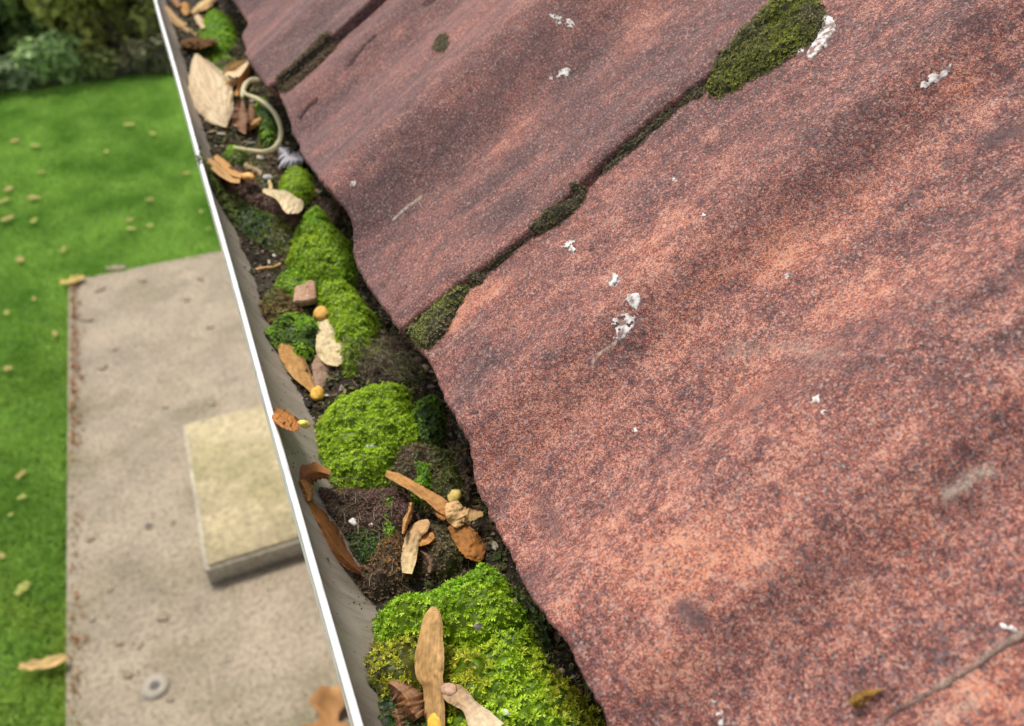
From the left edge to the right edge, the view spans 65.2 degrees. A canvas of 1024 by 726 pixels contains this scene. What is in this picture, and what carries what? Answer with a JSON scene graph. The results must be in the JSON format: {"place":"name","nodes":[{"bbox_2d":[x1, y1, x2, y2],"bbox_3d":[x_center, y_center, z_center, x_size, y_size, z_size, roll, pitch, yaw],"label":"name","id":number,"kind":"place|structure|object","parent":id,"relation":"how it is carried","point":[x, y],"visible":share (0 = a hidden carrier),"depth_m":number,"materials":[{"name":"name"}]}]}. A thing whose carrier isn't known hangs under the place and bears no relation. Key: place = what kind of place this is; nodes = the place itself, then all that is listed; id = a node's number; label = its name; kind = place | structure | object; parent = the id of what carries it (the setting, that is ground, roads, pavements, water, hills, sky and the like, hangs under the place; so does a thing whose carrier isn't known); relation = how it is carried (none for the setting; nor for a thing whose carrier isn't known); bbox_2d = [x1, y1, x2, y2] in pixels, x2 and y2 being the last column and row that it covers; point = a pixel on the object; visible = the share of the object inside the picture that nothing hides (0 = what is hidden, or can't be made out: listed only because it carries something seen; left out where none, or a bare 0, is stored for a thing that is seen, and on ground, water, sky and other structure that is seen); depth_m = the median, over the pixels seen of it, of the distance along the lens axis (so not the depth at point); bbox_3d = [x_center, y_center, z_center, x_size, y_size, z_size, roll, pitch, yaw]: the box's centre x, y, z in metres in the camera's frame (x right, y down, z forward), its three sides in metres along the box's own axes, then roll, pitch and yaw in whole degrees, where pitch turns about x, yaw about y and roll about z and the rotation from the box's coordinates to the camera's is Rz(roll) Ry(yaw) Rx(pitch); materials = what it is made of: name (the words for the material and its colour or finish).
{"place":"outdoors","nodes":[
{"label":"outdoors","id":0,"kind":"place"},
{"bbox_2d":[0,70,220,725],"bbox_3d":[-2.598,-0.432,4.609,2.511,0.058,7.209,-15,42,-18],"label":"grass","id":1,"kind":"structure","parent":0,"point":[27,181],"depth_m":4.98,"materials":[{"name":"plant"}]},
{"bbox_2d":[13,581,30,595],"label":"fallen leaf","id":2,"kind":"object","parent":1,"relation":"on","point":[22,588],"visible":1,"depth_m":3.03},
{"bbox_2d":[18,654,66,670],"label":"fallen leaf","id":3,"kind":"object","parent":1,"relation":"on","point":[45,663],"visible":1,"depth_m":2.78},
{"bbox_2d":[0,27,161,92],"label":"planting soil","id":4,"kind":"structure","parent":1,"relation":"on","point":[117,46],"depth_m":7.25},
{"bbox_2d":[0,51,38,91],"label":"shrub","id":5,"kind":"object","parent":4,"relation":"on","point":[20,78],"visible":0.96,"depth_m":6.87,"materials":[{"name":"green plant"}]},
{"bbox_2d":[0,0,66,53],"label":"shrub","id":6,"kind":"object","parent":4,"relation":"on","point":[19,21],"visible":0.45,"depth_m":7.18,"materials":[{"name":"green plant"}]},
{"bbox_2d":[7,28,86,87],"bbox_3d":[-4.082,-2.648,6.984,0.630,0.442,0.397,-15,42,-18],"label":"shrub","id":7,"kind":"object","parent":4,"relation":"on","point":[47,57],"visible":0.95,"depth_m":6.92,"materials":[{"name":"green plant"}]},
{"bbox_2d":[24,0,123,52],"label":"shrub","id":8,"kind":"object","parent":4,"relation":"on","point":[89,24],"visible":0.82,"depth_m":7.15,"materials":[{"name":"green plant"}]},
{"bbox_2d":[67,45,122,81],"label":"shrub","id":9,"kind":"object","parent":4,"relation":"on","point":[96,63],"visible":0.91,"depth_m":7.09,"materials":[{"name":"green plant"}]},
{"bbox_2d":[109,0,161,52],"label":"shrub","id":10,"kind":"object","parent":4,"relation":"on","point":[137,20],"visible":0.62,"depth_m":7.32,"materials":[{"name":"green plant"}]},
{"bbox_2d":[111,34,172,74],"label":"shrub","id":11,"kind":"object","parent":4,"relation":"on","point":[148,54],"visible":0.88,"depth_m":7.18,"materials":[{"name":"green plant"}]},
{"bbox_2d":[105,264,125,270],"bbox_3d":[-2.359,-0.569,4.762,0.116,0.009,0.074,-15,42,-18],"label":"leaf scrap","id":12,"kind":"object","parent":1,"relation":"on","point":[113,267],"visible":1,"depth_m":4.76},
{"bbox_3d":[-0.074,0.482,1.694,0.401,2.498,3.300,-15,42,-18],"label":"house","id":13,"kind":"object","parent":1,"relation":"on","visible":0},
{"bbox_2d":[153,0,381,725],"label":"gutter","id":14,"kind":"object","parent":13,"relation":"attached to","point":[348,621],"visible":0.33,"depth_m":0.32,"materials":[{"name":"plastic"}]},
{"bbox_2d":[176,62,367,686],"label":"wall specks","id":15,"kind":"structure","parent":14,"relation":"on","point":[327,558],"depth_m":0.35,"materials":[{"name":"soil"}]},
{"bbox_2d":[272,408,310,430],"bbox_3d":[-0.090,0.021,0.322,0.013,0.057,0.082,-15,42,-18],"label":"winged seed","id":16,"kind":"object","parent":14,"relation":"on","point":[284,418],"visible":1,"depth_m":0.30,"materials":[{"name":"brown plant"}]},
{"bbox_2d":[299,462,330,501],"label":"dead leaf","id":17,"kind":"object","parent":14,"relation":"on","point":[310,474],"visible":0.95,"depth_m":0.32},
{"bbox_2d":[307,500,361,573],"bbox_3d":[-0.070,0.067,0.306,0.012,0.016,0.038,-19,43,-22],"label":"dead leaf","id":18,"kind":"object","parent":14,"relation":"on","point":[330,530],"visible":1,"depth_m":0.30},
{"bbox_2d":[165,0,606,725],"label":"soil","id":19,"kind":"structure","parent":14,"relation":"in","point":[269,282],"depth_m":0.40,"materials":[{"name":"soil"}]},
{"bbox_2d":[165,6,196,35],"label":"dead leaf","id":20,"kind":"object","parent":19,"relation":"on","point":[176,20],"visible":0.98,"depth_m":0.81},
{"bbox_2d":[180,1,190,14],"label":"dead leaf","id":21,"kind":"object","parent":19,"relation":"on","point":[185,7],"visible":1,"depth_m":0.84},
{"bbox_2d":[180,36,215,49],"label":"dead leaf","id":22,"kind":"object","parent":19,"relation":"on","point":[195,42],"visible":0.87,"depth_m":0.73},
{"bbox_2d":[194,14,205,28],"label":"dead leaf","id":23,"kind":"object","parent":19,"relation":"on","point":[198,18],"visible":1,"depth_m":0.79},
{"bbox_2d":[191,0,215,13],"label":"dead leaf","id":24,"kind":"object","parent":19,"relation":"on","point":[203,5],"visible":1,"depth_m":0.83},
{"bbox_2d":[188,54,236,126],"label":"dead leaf","id":25,"kind":"object","parent":19,"relation":"on","point":[211,86],"visible":1,"depth_m":0.64,"materials":[{"name":"plant"}]},
{"bbox_2d":[196,50,235,77],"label":"moss cushion","id":26,"kind":"object","parent":19,"relation":"on","point":[220,61],"visible":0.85,"depth_m":0.71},
{"bbox_2d":[198,8,238,55],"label":"moss cushion","id":27,"kind":"object","parent":19,"relation":"on","point":[220,27],"visible":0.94,"depth_m":0.76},
{"bbox_2d":[207,154,254,182],"bbox_3d":[-0.191,-0.128,0.527,0.019,0.021,0.094,-24,45,-26],"label":"winged seed","id":28,"kind":"object","parent":19,"relation":"on","point":[220,166],"visible":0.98,"depth_m":0.51,"materials":[{"name":"brown plant"}]},
{"bbox_2d":[228,90,233,105],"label":"dead leaf","id":29,"kind":"object","parent":19,"relation":"on","point":[231,95],"visible":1,"depth_m":0.64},
{"bbox_2d":[221,144,250,166],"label":"moss cushion","id":30,"kind":"object","parent":19,"relation":"on","point":[233,156],"visible":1,"depth_m":0.56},
{"bbox_2d":[223,59,248,77],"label":"dead leaf","id":31,"kind":"object","parent":19,"relation":"on","point":[234,69],"visible":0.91,"depth_m":0.67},
{"bbox_2d":[235,63,250,96],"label":"dead leaf","id":32,"kind":"object","parent":19,"relation":"on","point":[244,76],"visible":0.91,"depth_m":0.66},
{"bbox_2d":[193,145,295,257],"bbox_3d":[-0.166,-0.104,0.492,0.117,0.036,0.034,31,48,32],"label":"moss cushion","id":33,"kind":"object","parent":19,"relation":"on","point":[272,233],"visible":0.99,"depth_m":0.48,"materials":[{"name":"plant"}]},
{"bbox_2d":[220,165,301,229],"bbox_3d":[-0.158,-0.103,0.503,0.027,0.019,0.097,-31,49,-32],"label":"bark chunk","id":34,"kind":"object","parent":33,"relation":"on","point":[251,193],"visible":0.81,"depth_m":0.50,"materials":[{"name":"wood"}]},
{"bbox_2d":[231,100,261,133],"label":"dead leaf","id":35,"kind":"object","parent":19,"relation":"on","point":[241,116],"visible":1,"depth_m":0.60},
{"bbox_2d":[240,77,259,98],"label":"leaf stalk","id":36,"kind":"object","parent":19,"relation":"on","point":[246,83],"visible":1,"depth_m":0.64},
{"bbox_2d":[243,162,262,175],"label":"dead leaf","id":37,"kind":"object","parent":19,"relation":"on","point":[254,170],"visible":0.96,"depth_m":0.54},
{"bbox_2d":[245,153,283,188],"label":"moss cushion","id":38,"kind":"object","parent":19,"relation":"on","point":[269,164],"visible":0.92,"depth_m":0.54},
{"bbox_2d":[233,90,283,153],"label":"leaf stalk","id":39,"kind":"object","parent":38,"relation":"on","point":[270,108],"visible":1,"depth_m":0.56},
{"bbox_2d":[254,97,277,147],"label":"moss cushion","id":40,"kind":"object","parent":19,"relation":"on","point":[266,130],"visible":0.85,"depth_m":0.58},
{"bbox_2d":[256,263,280,271],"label":"dead leaf","id":41,"kind":"object","parent":19,"relation":"on","point":[272,267],"visible":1,"depth_m":0.46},
{"bbox_2d":[258,286,307,325],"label":"dry moss tuft","id":42,"kind":"object","parent":19,"relation":"on","point":[274,303],"visible":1,"depth_m":0.43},
{"bbox_2d":[276,145,302,168],"bbox_3d":[-0.152,-0.141,0.543,0.018,0.009,0.042,-15,42,-18],"label":"feather","id":43,"kind":"object","parent":19,"relation":"on","point":[288,157],"visible":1,"depth_m":0.54,"materials":[{"name":"white"}]},
{"bbox_2d":[272,268,307,297],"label":"moss cushion","id":44,"kind":"object","parent":19,"relation":"on","point":[290,280],"visible":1,"depth_m":0.44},
{"bbox_2d":[264,312,319,366],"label":"moss cushion","id":45,"kind":"object","parent":19,"relation":"on","point":[298,332],"visible":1,"depth_m":0.41,"materials":[{"name":"plant"}]},
{"bbox_2d":[278,165,315,208],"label":"moss cushion","id":46,"kind":"object","parent":19,"relation":"on","point":[295,181],"visible":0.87,"depth_m":0.52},
{"bbox_2d":[262,180,303,213],"bbox_3d":[-0.138,-0.098,0.485,0.021,0.022,0.073,-8,40,-9],"label":"winged seed","id":47,"kind":"object","parent":46,"relation":"on","point":[289,202],"visible":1,"depth_m":0.48,"materials":[{"name":"beige plant"}]},
{"bbox_2d":[278,339,330,400],"bbox_3d":[-0.100,0.002,0.396,0.021,0.010,0.044,-25,46,-27],"label":"winged seed","id":48,"kind":"object","parent":19,"relation":"on","point":[296,366],"visible":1,"depth_m":0.39,"materials":[{"name":"brown plant"}]},
{"bbox_2d":[293,280,316,305],"bbox_3d":[-0.112,-0.038,0.431,0.012,0.009,0.014,-7,40,-8],"label":"bark block","id":49,"kind":"object","parent":19,"relation":"on","point":[305,294],"depth_m":0.43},
{"bbox_2d":[285,205,358,293],"bbox_3d":[-0.112,-0.067,0.461,0.041,0.023,0.092,-15,42,-18],"label":"moss cushion","id":50,"kind":"object","parent":19,"relation":"on","point":[321,247],"visible":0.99,"depth_m":0.45,"materials":[{"name":"plant"}]},
{"bbox_2d":[318,196,342,229],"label":"dry moss tuft","id":51,"kind":"object","parent":19,"relation":"on","point":[330,208],"visible":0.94,"depth_m":0.49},
{"bbox_2d":[313,278,381,379],"bbox_3d":[-0.084,-0.024,0.416,0.032,0.019,0.078,-15,42,-18],"label":"moss cushion","id":52,"kind":"object","parent":19,"relation":"on","point":[340,300],"visible":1,"depth_m":0.41,"materials":[{"name":"plant"}]},
{"bbox_2d":[313,306,343,366],"bbox_3d":[-0.095,-0.014,0.407,0.014,0.008,0.046,-15,42,-18],"label":"winged seed","id":53,"kind":"object","parent":52,"relation":"on","point":[328,349],"visible":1,"depth_m":0.40,"materials":[{"name":"beige plant"}]},
{"bbox_2d":[344,526,383,564],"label":"moss cushion","id":54,"kind":"object","parent":19,"relation":"on","point":[372,539],"visible":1,"depth_m":0.31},
{"bbox_2d":[318,487,410,538],"bbox_3d":[-0.058,0.059,0.328,0.036,0.014,0.038,-15,42,-18],"label":"dry moss tuft","id":55,"kind":"object","parent":19,"relation":"on","point":[335,505],"visible":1,"depth_m":0.32,"materials":[{"name":"plant"}]},
{"bbox_2d":[314,381,418,491],"bbox_3d":[-0.063,0.029,0.359,0.052,0.019,0.067,-15,42,-18],"label":"moss cushion","id":56,"kind":"object","parent":19,"relation":"on","point":[368,415],"visible":0.99,"depth_m":0.35,"materials":[{"name":"plant"}]},
{"bbox_2d":[335,330,420,380],"bbox_3d":[-0.065,-0.006,0.401,0.048,0.010,0.032,9,40,11],"label":"dry moss tuft","id":57,"kind":"object","parent":19,"relation":"on","point":[402,354],"visible":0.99,"depth_m":0.40,"materials":[{"name":"plant"}]},
{"bbox_2d":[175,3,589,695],"bbox_3d":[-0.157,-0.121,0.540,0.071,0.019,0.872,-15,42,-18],"label":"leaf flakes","id":58,"kind":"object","parent":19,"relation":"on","point":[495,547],"visible":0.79,"depth_m":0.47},
{"bbox_2d":[353,531,413,604],"bbox_3d":[-0.049,0.077,0.307,0.026,0.011,0.030,-15,42,-18],"label":"dry moss tuft","id":59,"kind":"object","parent":19,"relation":"on","point":[386,583],"visible":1,"depth_m":0.30,"materials":[{"name":"plant"}]},
{"bbox_2d":[381,497,396,539],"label":"moss cushion","id":60,"kind":"object","parent":19,"relation":"on","point":[389,529],"visible":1,"depth_m":0.32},
{"bbox_2d":[377,693,426,725],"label":"moss cushion","id":61,"kind":"object","parent":19,"relation":"on","point":[386,706],"visible":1,"depth_m":0.25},
{"bbox_2d":[387,680,424,725],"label":"dead leaf","id":62,"kind":"object","parent":19,"relation":"on","point":[407,698],"visible":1,"depth_m":0.25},
{"bbox_2d":[396,500,419,531],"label":"dry moss tuft","id":63,"kind":"object","parent":19,"relation":"on","point":[404,508],"visible":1,"depth_m":0.32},
{"bbox_2d":[402,502,413,533],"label":"dead leaf","id":64,"kind":"object","parent":63,"relation":"on","point":[407,518],"visible":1,"depth_m":0.32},
{"bbox_2d":[401,519,434,573],"bbox_3d":[-0.037,0.071,0.309,0.013,0.006,0.026,13,41,15],"label":"winged seed","id":65,"kind":"object","parent":19,"relation":"on","point":[416,536],"visible":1,"depth_m":0.31,"materials":[{"name":"beige plant"}]},
{"bbox_2d":[275,159,568,650],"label":"dry fibres","id":66,"kind":"object","parent":19,"relation":"on","point":[377,359],"visible":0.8,"depth_m":0.39,"materials":[{"name":"plant"}]},
{"bbox_2d":[409,461,434,507],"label":"moss cushion","id":67,"kind":"object","parent":19,"relation":"on","point":[423,477],"visible":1,"depth_m":0.33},
{"bbox_2d":[417,547,434,572],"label":"dead leaf","id":68,"kind":"object","parent":19,"relation":"on","point":[423,554],"visible":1,"depth_m":0.31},
{"bbox_2d":[411,393,448,448],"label":"moss cushion","id":69,"kind":"object","parent":19,"relation":"on","point":[425,412],"visible":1,"depth_m":0.36,"materials":[{"name":"plant"}]},
{"bbox_2d":[388,441,473,508],"bbox_3d":[-0.036,0.047,0.339,0.035,0.015,0.049,-15,42,-18],"label":"moss cushion","id":70,"kind":"object","parent":19,"relation":"on","point":[446,477],"visible":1,"depth_m":0.34,"materials":[{"name":"plant"}]},
{"bbox_2d":[385,470,484,561],"bbox_3d":[-0.027,0.058,0.322,0.019,0.009,0.056,-31,49,-32],"label":"winged seed","id":71,"kind":"object","parent":19,"relation":"on","point":[457,515],"visible":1,"depth_m":0.32,"materials":[{"name":"brown plant"}]},
{"bbox_2d":[419,523,466,582],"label":"moss cushion","id":72,"kind":"object","parent":19,"relation":"on","point":[447,564],"visible":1,"depth_m":0.31,"materials":[{"name":"plant"}]},
{"bbox_2d":[370,562,529,651],"bbox_3d":[-0.022,0.088,0.282,0.055,0.024,0.042,-15,42,-18],"label":"moss cushion","id":73,"kind":"object","parent":19,"relation":"on","point":[468,601],"visible":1,"depth_m":0.28,"materials":[{"name":"plant"}]},
{"bbox_2d":[363,629,423,700],"bbox_3d":[-0.037,0.101,0.269,0.026,0.018,0.033,-15,42,-18],"label":"moss cushion","id":74,"kind":"object","parent":73,"relation":"on","point":[387,663],"visible":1,"depth_m":0.26,"materials":[{"name":"plant"}]},
{"bbox_2d":[453,448,477,507],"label":"dry moss tuft","id":75,"kind":"object","parent":19,"relation":"on","point":[464,466],"visible":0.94,"depth_m":0.34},
{"bbox_2d":[443,620,606,725],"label":"moss cushion","id":76,"kind":"object","parent":19,"relation":"on","point":[517,677],"visible":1,"depth_m":0.25,"materials":[{"name":"plant"}]},
{"bbox_2d":[415,606,444,725],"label":"winged seed","id":77,"kind":"object","parent":76,"relation":"on","point":[429,661],"visible":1,"depth_m":0.26,"materials":[{"name":"brown plant"}]},
{"bbox_2d":[440,683,503,725],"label":"winged seed","id":78,"kind":"object","parent":76,"relation":"on","point":[471,708],"visible":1,"depth_m":0.25,"materials":[{"name":"beige plant"}]},
{"bbox_2d":[508,584,555,651],"bbox_3d":[0.006,0.088,0.282,0.010,0.014,0.034,-15,42,-18],"label":"moss cushion","id":79,"kind":"object","parent":19,"relation":"on","point":[536,618],"visible":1,"depth_m":0.28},
{"bbox_2d":[232,0,384,98],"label":"roof tile","id":80,"kind":"object","parent":13,"relation":"on","point":[278,36],"visible":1,"depth_m":0.53,"materials":[{"name":"tile"}]},
{"bbox_2d":[278,0,768,344],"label":"roof tile","id":81,"kind":"object","parent":13,"relation":"on","point":[406,129],"visible":0.96,"depth_m":0.37,"materials":[{"name":"tile"}]},
{"bbox_2d":[271,30,339,94],"bbox_3d":[-0.131,-0.190,0.510,0.047,0.037,0.024,-15,42,-18],"label":"roof moss","id":82,"kind":"object","parent":81,"relation":"on","point":[317,53],"visible":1,"depth_m":0.51,"materials":[{"name":"plant"}]},
{"bbox_2d":[431,32,450,52],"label":"roof moss","id":83,"kind":"object","parent":81,"relation":"on","point":[441,40],"visible":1,"depth_m":0.42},
{"bbox_2d":[557,67,570,77],"bbox_3d":[0.023,-0.131,0.361,0.007,0.004,0.005,-15,42,-18],"label":"bird dropping","id":84,"kind":"object","parent":81,"relation":"on","point":[564,72],"visible":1,"depth_m":0.36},
{"bbox_2d":[384,0,1023,725],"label":"roof tile","id":85,"kind":"object","parent":13,"relation":"on","point":[738,528],"visible":1,"depth_m":0.23,"materials":[{"name":"tile"}]},
{"bbox_2d":[399,283,469,350],"bbox_3d":[-0.028,-0.016,0.310,0.030,0.024,0.021,-15,42,-18],"label":"roof moss","id":86,"kind":"object","parent":85,"relation":"on","point":[428,329],"visible":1,"depth_m":0.31,"materials":[{"name":"plant"}]},
{"bbox_2d":[466,270,484,286],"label":"roof moss","id":87,"kind":"object","parent":85,"relation":"on","point":[478,278],"visible":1,"depth_m":0.31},
{"bbox_2d":[466,237,529,289],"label":"roof moss","id":88,"kind":"object","parent":85,"relation":"on","point":[501,258],"visible":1,"depth_m":0.31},
{"bbox_2d":[527,180,588,236],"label":"roof moss","id":89,"kind":"object","parent":85,"relation":"on","point":[552,217],"visible":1,"depth_m":0.30,"materials":[{"name":"plant"}]},
{"bbox_2d":[561,239,575,253],"bbox_3d":[0.022,-0.043,0.293,0.005,0.004,0.008,-15,42,-18],"label":"bird dropping","id":90,"kind":"object","parent":85,"relation":"on","point":[571,249],"visible":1,"depth_m":0.29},
{"bbox_2d":[606,272,621,286],"bbox_3d":[0.034,-0.028,0.269,0.004,0.004,0.007,-15,42,-18],"label":"bird dropping","id":91,"kind":"object","parent":85,"relation":"on","point":[612,281],"visible":1,"depth_m":0.27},
{"bbox_2d":[611,312,635,340],"bbox_3d":[0.036,-0.012,0.260,0.008,0.007,0.007,-15,42,-18],"label":"bird dropping","id":92,"kind":"object","parent":85,"relation":"on","point":[624,329],"visible":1,"depth_m":0.26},
{"bbox_2d":[623,293,640,310],"bbox_3d":[0.040,-0.020,0.261,0.005,0.004,0.006,-15,42,-18],"label":"bird dropping","id":93,"kind":"object","parent":85,"relation":"on","point":[633,300],"visible":1,"depth_m":0.26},
{"bbox_2d":[593,84,704,174],"bbox_3d":[0.052,-0.088,0.303,0.046,0.030,0.010,-15,42,-18],"label":"roof moss","id":94,"kind":"object","parent":85,"relation":"on","point":[696,92],"visible":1,"depth_m":0.30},
{"bbox_2d":[711,693,723,725],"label":"bird dropping","id":95,"kind":"object","parent":85,"relation":"on","point":[720,722],"visible":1,"depth_m":0.18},
{"bbox_2d":[703,0,827,99],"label":"roof moss","id":96,"kind":"object","parent":85,"relation":"on","point":[773,34],"visible":1,"depth_m":0.29,"materials":[{"name":"plant"}]},
{"bbox_2d":[806,14,835,57],"bbox_3d":[0.110,-0.116,0.285,0.009,0.010,0.022,11,41,13],"label":"bird dropping","id":97,"kind":"object","parent":85,"relation":"on","point":[820,42],"visible":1,"depth_m":0.28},
{"bbox_2d":[849,689,882,709],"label":"dead leaf","id":98,"kind":"object","parent":85,"relation":"on","point":[857,700],"visible":1,"depth_m":0.17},
{"bbox_2d":[921,63,952,88],"bbox_3d":[0.131,-0.088,0.248,0.011,0.008,0.004,-15,42,-18],"label":"bird dropping","id":99,"kind":"object","parent":85,"relation":"on","point":[934,77],"visible":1,"depth_m":0.25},
{"bbox_2d":[1000,623,1016,633],"bbox_3d":[0.102,0.055,0.164,0.002,0.002,0.004,-15,42,-18],"label":"bird dropping","id":100,"kind":"object","parent":85,"relation":"on","point":[1010,628],"visible":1,"depth_m":0.16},
{"bbox_2d":[885,642,1023,725],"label":"roof tile","id":101,"kind":"object","parent":13,"relation":"on","point":[990,692],"visible":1,"depth_m":0.16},
{"bbox_2d":[66,251,350,725],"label":"path","id":102,"kind":"structure","parent":0,"point":[245,671],"depth_m":3.19,"materials":[{"name":"concrete"}]},
{"bbox_2d":[60,274,84,283],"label":"fallen leaf","id":103,"kind":"object","parent":102,"relation":"on","point":[74,279],"visible":1,"depth_m":4.64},
{"bbox_2d":[122,670,131,677],"bbox_3d":[-1.333,1.077,2.770,0.037,0.004,0.029,16,42,18],"label":"leaf scrap","id":104,"kind":"object","parent":102,"relation":"on","point":[127,673],"visible":1,"depth_m":2.77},
{"bbox_2d":[140,673,169,699],"bbox_3d":[-1.221,1.110,2.741,0.096,0.017,0.096,-15,42,-18],"label":"drain cap","id":105,"kind":"object","parent":102,"relation":"on","point":[155,686],"visible":1,"depth_m":2.73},
{"bbox_2d":[155,610,168,620],"bbox_3d":[-1.289,0.931,2.946,0.047,0.006,0.047,-15,42,-18],"label":"leaf scrap","id":106,"kind":"object","parent":102,"relation":"on","point":[160,615],"visible":1,"depth_m":2.94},
{"bbox_2d":[66,253,345,725],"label":"leaf litter","id":107,"kind":"object","parent":102,"relation":"on","point":[75,443],"visible":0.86,"depth_m":3.65,"materials":[{"name":"plant"}]},
{"bbox_2d":[183,404,302,582],"bbox_3d":[-1.030,0.487,3.434,0.635,0.115,0.855,-15,42,-18],"label":"slab cover","id":108,"kind":"object","parent":102,"relation":"on","point":[245,519],"visible":0.54,"depth_m":3.28,"materials":[{"name":"concrete"}]},
{"bbox_2d":[301,685,349,725],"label":"fallen leaf","id":109,"kind":"object","parent":102,"relation":"on","point":[327,703],"visible":0.89,"depth_m":2.66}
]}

